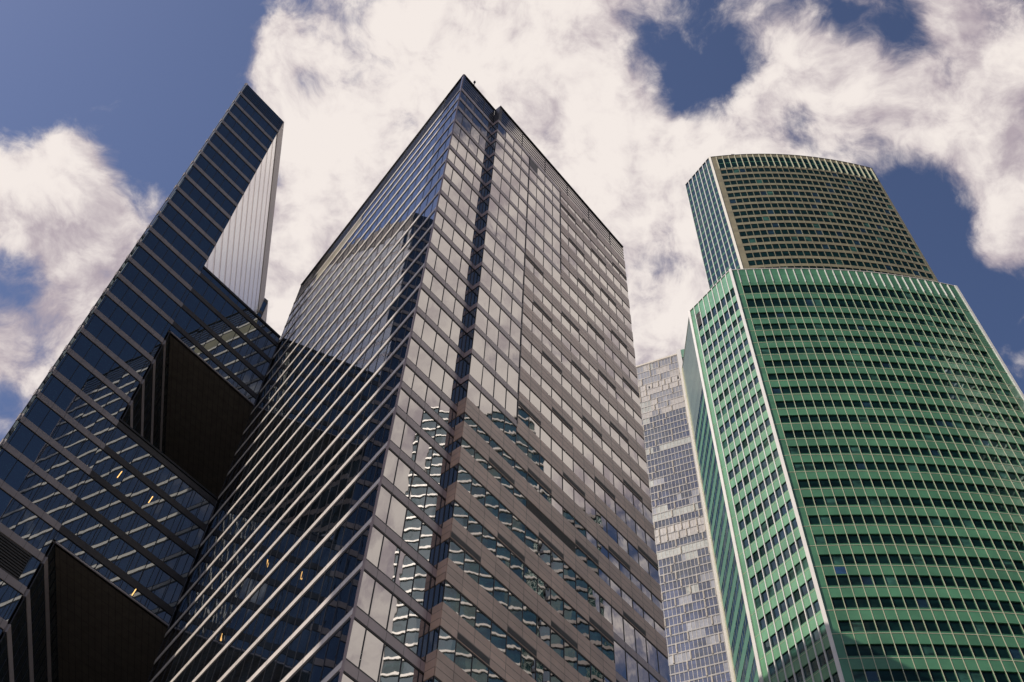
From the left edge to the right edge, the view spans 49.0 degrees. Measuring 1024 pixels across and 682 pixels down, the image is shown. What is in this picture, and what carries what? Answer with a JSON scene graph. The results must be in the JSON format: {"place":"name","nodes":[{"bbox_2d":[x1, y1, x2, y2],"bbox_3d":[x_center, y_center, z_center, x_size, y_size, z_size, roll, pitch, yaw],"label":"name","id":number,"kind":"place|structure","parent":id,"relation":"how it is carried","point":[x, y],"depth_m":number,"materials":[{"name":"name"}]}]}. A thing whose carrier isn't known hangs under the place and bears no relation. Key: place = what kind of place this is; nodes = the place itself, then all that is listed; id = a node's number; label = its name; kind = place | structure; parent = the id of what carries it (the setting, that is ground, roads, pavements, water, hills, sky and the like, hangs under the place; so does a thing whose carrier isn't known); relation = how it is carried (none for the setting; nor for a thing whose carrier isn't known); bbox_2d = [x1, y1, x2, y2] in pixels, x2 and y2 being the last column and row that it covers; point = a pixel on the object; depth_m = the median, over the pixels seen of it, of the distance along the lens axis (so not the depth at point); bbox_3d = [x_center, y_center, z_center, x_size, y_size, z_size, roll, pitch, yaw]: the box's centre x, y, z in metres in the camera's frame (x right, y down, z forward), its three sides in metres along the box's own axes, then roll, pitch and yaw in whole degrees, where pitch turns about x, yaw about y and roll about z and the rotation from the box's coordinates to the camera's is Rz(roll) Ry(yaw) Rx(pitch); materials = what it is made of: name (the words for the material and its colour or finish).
{"place":"outdoors","nodes":[
{"label":"outdoors","id":0,"kind":"place"},
{"bbox_2d":[0,83,283,681],"bbox_3d":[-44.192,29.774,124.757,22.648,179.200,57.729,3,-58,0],"label":"office block","id":1,"kind":"structure","parent":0,"point":[120,442],"depth_m":118.01,"materials":[{"name":"glass"}]},
{"bbox_2d":[257,298,267,316],"bbox_3d":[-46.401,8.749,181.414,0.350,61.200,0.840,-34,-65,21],"label":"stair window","id":2,"kind":"structure","parent":1,"relation":"in","point":[265,301],"depth_m":204.64,"materials":[{"name":"glass"}]},
{"bbox_2d":[147,74,669,681],"bbox_3d":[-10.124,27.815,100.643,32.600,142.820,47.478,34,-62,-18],"label":"office tower","id":3,"kind":"structure","parent":0,"point":[437,472],"depth_m":96.76,"materials":[{"name":"glass"}]},
{"bbox_2d":[0,0,1023,441],"label":"sky","id":4,"kind":"structure","parent":0,"point":[106,105],"materials":[{"name":"white"}]},
{"bbox_2d":[636,353,731,681],"bbox_3d":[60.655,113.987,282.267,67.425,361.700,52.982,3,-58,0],"label":"pale tower","id":5,"kind":"structure","parent":0,"point":[696,645],"depth_m":346.10,"materials":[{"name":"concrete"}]},
{"bbox_2d":[676,154,1023,681],"bbox_3d":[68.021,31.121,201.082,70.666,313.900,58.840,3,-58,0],"label":"green tower","id":6,"kind":"structure","parent":0,"point":[853,397],"depth_m":175.16,"materials":[{"name":"glass"}]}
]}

